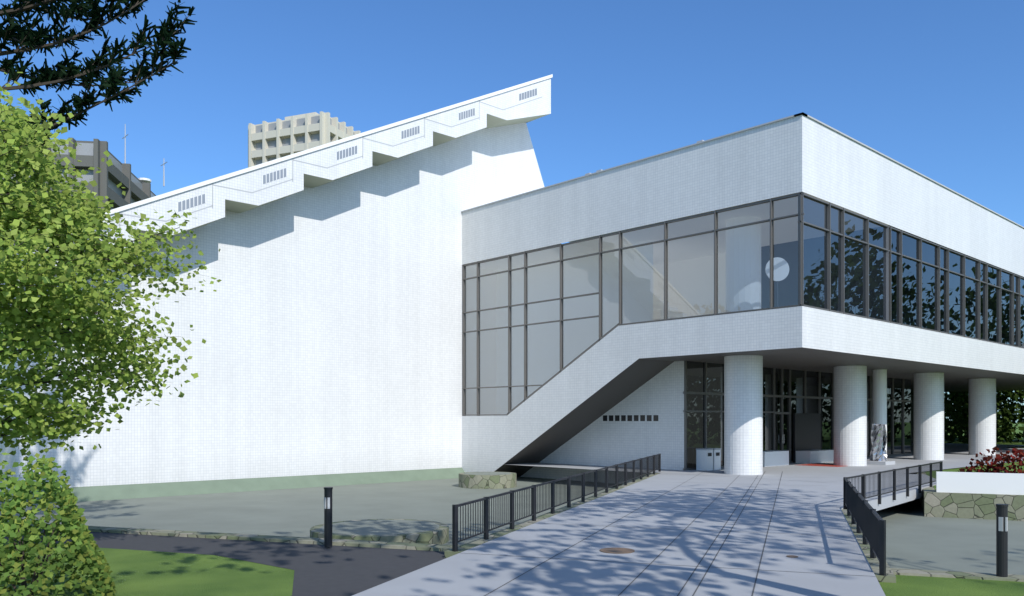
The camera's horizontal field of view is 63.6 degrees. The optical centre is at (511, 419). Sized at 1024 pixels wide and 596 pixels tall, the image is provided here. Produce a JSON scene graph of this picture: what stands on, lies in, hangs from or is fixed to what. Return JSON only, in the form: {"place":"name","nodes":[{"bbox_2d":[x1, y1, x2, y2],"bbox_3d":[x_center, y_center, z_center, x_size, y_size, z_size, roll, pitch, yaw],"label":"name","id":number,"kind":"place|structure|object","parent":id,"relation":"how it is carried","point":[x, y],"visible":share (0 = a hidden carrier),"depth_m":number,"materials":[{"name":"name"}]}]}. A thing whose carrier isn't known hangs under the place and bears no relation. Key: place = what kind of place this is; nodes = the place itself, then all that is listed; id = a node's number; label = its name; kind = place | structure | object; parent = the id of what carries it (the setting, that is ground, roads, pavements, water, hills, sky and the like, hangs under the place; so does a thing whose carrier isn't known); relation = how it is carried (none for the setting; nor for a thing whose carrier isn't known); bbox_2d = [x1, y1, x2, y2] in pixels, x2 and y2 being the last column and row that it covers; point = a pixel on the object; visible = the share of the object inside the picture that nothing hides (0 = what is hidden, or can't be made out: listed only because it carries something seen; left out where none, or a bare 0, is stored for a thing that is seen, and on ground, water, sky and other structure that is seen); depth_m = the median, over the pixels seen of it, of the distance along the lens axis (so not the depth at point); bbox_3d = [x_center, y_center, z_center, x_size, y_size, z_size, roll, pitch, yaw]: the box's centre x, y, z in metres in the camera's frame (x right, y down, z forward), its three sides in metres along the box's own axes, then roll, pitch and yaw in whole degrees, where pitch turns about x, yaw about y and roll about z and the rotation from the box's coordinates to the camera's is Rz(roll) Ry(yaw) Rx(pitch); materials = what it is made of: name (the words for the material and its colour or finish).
{"place":"outdoors","nodes":[
{"label":"outdoors","id":0,"kind":"place"},
{"bbox_2d":[217,555,419,595],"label":"asphalt path","id":1,"kind":"structure","parent":0,"point":[314,578],"depth_m":10.85,"materials":[{"name":"grey asphalt"}]},
{"bbox_2d":[0,473,1023,574],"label":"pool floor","id":2,"kind":"structure","parent":0,"point":[916,538],"depth_m":22.87,"materials":[{"name":"grey concrete"}]},
{"bbox_2d":[26,467,463,504],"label":"plinth wall","id":3,"kind":"structure","parent":2,"relation":"on","point":[108,492],"depth_m":30.91,"materials":[{"name":"grey concrete"}]},
{"bbox_2d":[0,122,559,499],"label":"building wall","id":4,"kind":"structure","parent":2,"relation":"on","point":[325,320],"depth_m":33.13,"materials":[{"name":"white tile"}]},
{"bbox_2d":[18,74,552,270],"bbox_3d":[-7.110,-10.735,33.015,22.937,12.110,2.060,0,0,-43],"label":"roof overhang","id":5,"kind":"object","parent":4,"relation":"attached to","point":[206,202],"visible":0.88,"depth_m":31.92,"materials":[{"name":"white concrete"}]},
{"bbox_2d":[310,472,515,544],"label":"stone pool platforms","id":6,"kind":"object","parent":2,"relation":"on","point":[411,531],"visible":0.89,"depth_m":17.98,"materials":[{"name":"beige stone"}]},
{"bbox_2d":[445,473,895,582],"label":"walkway curb","id":7,"kind":"structure","parent":2,"relation":"on","point":[889,577],"depth_m":14.06,"materials":[{"name":"grey concrete"}]},
{"bbox_2d":[461,112,1023,476],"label":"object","id":8,"kind":"structure","parent":2,"relation":"on","point":[803,152],"depth_m":33.15,"materials":[{"name":"white tile"}]},
{"bbox_2d":[462,192,1023,415],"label":"block window frames","id":9,"kind":"structure","parent":8,"relation":"on","point":[800,214],"depth_m":32.11,"materials":[{"name":"brown metal"}]},
{"bbox_2d":[804,196,1023,346],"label":"block glazing","id":10,"kind":"structure","parent":9,"relation":"in","point":[815,266],"depth_m":31.48,"materials":[{"name":"glass"}]},
{"bbox_2d":[765,257,788,306],"bbox_3d":[8.901,-4.515,27.682,0.800,1.871,0.087,0,0,-2],"label":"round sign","id":11,"kind":"object","parent":8,"relation":"attached to","point":[781,268],"visible":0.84,"depth_m":27.67,"materials":[{"name":"white"}]},
{"bbox_2d":[912,471,1023,520],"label":"bank wall","id":12,"kind":"structure","parent":2,"relation":"on","point":[973,495],"depth_m":22.17,"materials":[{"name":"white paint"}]},
{"bbox_2d":[0,521,1023,595],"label":"land","id":13,"kind":"structure","parent":0,"point":[149,562],"depth_m":11.78,"materials":[{"name":"green plant"}]},
{"bbox_2d":[0,452,115,595],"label":"shrub","id":14,"kind":"object","parent":13,"relation":"on","point":[82,546],"visible":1,"depth_m":8.75,"materials":[{"name":"green plant"}]},
{"bbox_2d":[0,0,196,145],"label":"conifer","id":15,"kind":"object","parent":13,"relation":"on","point":[26,38],"visible":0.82,"depth_m":14.08,"materials":[{"name":"green plant"}]},
{"bbox_2d":[0,72,221,460],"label":"fresh tree","id":16,"kind":"object","parent":13,"relation":"on","point":[65,222],"visible":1,"depth_m":11.21,"materials":[{"name":"green plant"}]},
{"bbox_2d":[324,487,332,546],"bbox_3d":[-2.970,1.570,13.346,0.140,0.960,0.144,0,0,-43],"label":"bollard","id":17,"kind":"object","parent":13,"relation":"on","point":[327,516],"visible":1,"depth_m":13.29,"materials":[{"name":"grey metal"}]},
{"bbox_2d":[996,504,1007,576],"bbox_3d":[6.327,1.570,10.659,0.140,0.960,0.144,0,0,-43],"label":"bollard","id":18,"kind":"object","parent":13,"relation":"on","point":[1001,540],"visible":0.89,"depth_m":10.61,"materials":[{"name":"grey metal"}]},
{"bbox_2d":[0,0,1023,422],"label":"sky","id":19,"kind":"structure","parent":0,"point":[934,87],"materials":[{"name":"blue"}]},
{"bbox_2d":[352,471,935,595],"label":"concrete path","id":20,"kind":"structure","parent":0,"point":[690,535],"depth_m":12.51,"materials":[{"name":"concrete"}]},
{"bbox_2d":[452,454,660,551],"bbox_3d":[2.350,1.670,21.712,0.081,0.800,19.831,0,0,19],"label":"railing","id":21,"kind":"object","parent":20,"relation":"on","point":[628,470],"visible":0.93,"depth_m":16.94,"materials":[{"name":"grey metal"}]},
{"bbox_2d":[600,548,797,557],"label":"manhole covers","id":22,"kind":"object","parent":20,"relation":"on","point":[617,550],"visible":1,"depth_m":12.24,"materials":[{"name":"metal"}]},
{"bbox_2d":[843,461,942,575],"bbox_3d":[8.279,1.670,18.297,1.609,0.800,17.226,0,0,30],"label":"railing","id":23,"kind":"object","parent":20,"relation":"on","point":[868,520],"visible":0.9,"depth_m":15.65,"materials":[{"name":"grey metal"}]},
{"bbox_2d":[506,448,1023,481],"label":"plaza paving","id":24,"kind":"structure","parent":0,"point":[799,472],"depth_m":33.02,"materials":[{"name":"concrete"}]},
{"bbox_2d":[724,355,762,474],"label":"column","id":25,"kind":"structure","parent":24,"relation":"on","point":[743,414],"depth_m":29.16,"materials":[{"name":"white tile"}]},
{"bbox_2d":[696,413,842,470],"bbox_3d":[11.767,0.825,34.515,10.260,2.250,2.900,0,0,-43],"label":"entrance furniture","id":26,"kind":"object","parent":24,"relation":"on","point":[806,437],"visible":0.91,"depth_m":37.34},
{"bbox_2d":[520,361,1023,483],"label":"ground floor walls","id":27,"kind":"structure","parent":24,"relation":"on","point":[646,419],"depth_m":33.69,"materials":[{"name":"white tile"}]},
{"bbox_2d":[683,361,911,469],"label":"entrance frames","id":28,"kind":"structure","parent":24,"relation":"on","point":[705,393],"depth_m":37.08,"materials":[{"name":"black metal"}]},
{"bbox_2d":[687,361,910,467],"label":"entrance glazing","id":29,"kind":"structure","parent":28,"relation":"in","point":[695,420],"depth_m":36.78,"materials":[{"name":"glass"}]},
{"bbox_2d":[834,366,866,465],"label":"column","id":30,"kind":"structure","parent":24,"relation":"on","point":[850,415],"depth_m":34.77,"materials":[{"name":"white tile"}]},
{"bbox_2d":[872,369,886,452],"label":"thin column","id":31,"kind":"structure","parent":24,"relation":"on","point":[879,396],"depth_m":37.34,"materials":[{"name":"white tile"}]},
{"bbox_2d":[867,424,894,464],"bbox_3d":[16.018,1.065,36.161,1.000,1.770,1.100,0,0,-43],"label":"sculpture","id":32,"kind":"object","parent":24,"relation":"on","point":[878,454],"visible":0.94,"depth_m":36.10,"materials":[{"name":"grey metal"}]},
{"bbox_2d":[914,373,943,459],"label":"column","id":33,"kind":"structure","parent":24,"relation":"on","point":[928,416],"depth_m":39.93,"materials":[{"name":"white tile"}]},
{"bbox_2d":[969,378,995,454],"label":"column","id":34,"kind":"structure","parent":24,"relation":"on","point":[982,415],"depth_m":45.47,"materials":[{"name":"white tile"}]},
{"bbox_2d":[925,438,1023,489],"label":"bank lawn","id":35,"kind":"structure","parent":0,"point":[1016,441],"depth_m":38.23,"materials":[{"name":"green plant"}]},
{"bbox_2d":[958,446,1023,473],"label":"red shrub","id":36,"kind":"object","parent":35,"relation":"on","point":[998,467],"visible":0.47,"depth_m":23.37,"materials":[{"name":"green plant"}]},
{"bbox_2d":[948,423,1023,437],"bbox_3d":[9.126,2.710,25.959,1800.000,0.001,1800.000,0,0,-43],"label":"ground","id":37,"kind":"structure","parent":0,"point":[1017,430],"depth_m":231.97,"materials":[{"name":"green plant"}]},
{"bbox_2d":[1,137,155,251],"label":"dark building","id":38,"kind":"structure","parent":37,"relation":"on","point":[89,154],"depth_m":99.35,"materials":[{"name":"grey concrete"}]},
{"bbox_2d":[122,124,166,185],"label":"rooftop antennas","id":39,"kind":"object","parent":38,"relation":"on","point":[145,180],"visible":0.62,"depth_m":118.53,"materials":[{"name":"grey metal"}]},
{"bbox_2d":[248,111,360,167],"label":"apartment tower","id":40,"kind":"structure","parent":37,"relation":"on","point":[278,138],"depth_m":144.00,"materials":[{"name":"beige concrete"}]},
{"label":"tree","id":41,"kind":"object","parent":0,"visible":0},
{"bbox_2d":[944,390,1023,443],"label":"tree","id":42,"kind":"object","parent":41,"relation":"in","point":[1014,396],"visible":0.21,"depth_m":69.35,"materials":[{"name":"green plant"}]},
{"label":"tree","id":43,"kind":"object","parent":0,"visible":0},
{"bbox_2d":[944,391,1014,443],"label":"tree","id":44,"kind":"object","parent":43,"relation":"attached to","point":[956,413],"visible":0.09,"depth_m":70.01,"materials":[{"name":"green plant"}]},
{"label":"tree","id":45,"kind":"object","parent":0,"visible":0},
{"bbox_2d":[944,392,964,440],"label":"tree","id":46,"kind":"object","parent":45,"relation":"on","point":[947,428],"depth_m":77.50,"materials":[{"name":"green plant"}]},
{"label":"tree","id":47,"kind":"object","parent":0,"visible":0},
{"bbox_2d":[944,392,1023,440],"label":"tree","id":48,"kind":"object","parent":47,"relation":"on","point":[996,420],"visible":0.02,"depth_m":81.26,"materials":[{"name":"green plant"}]}
]}

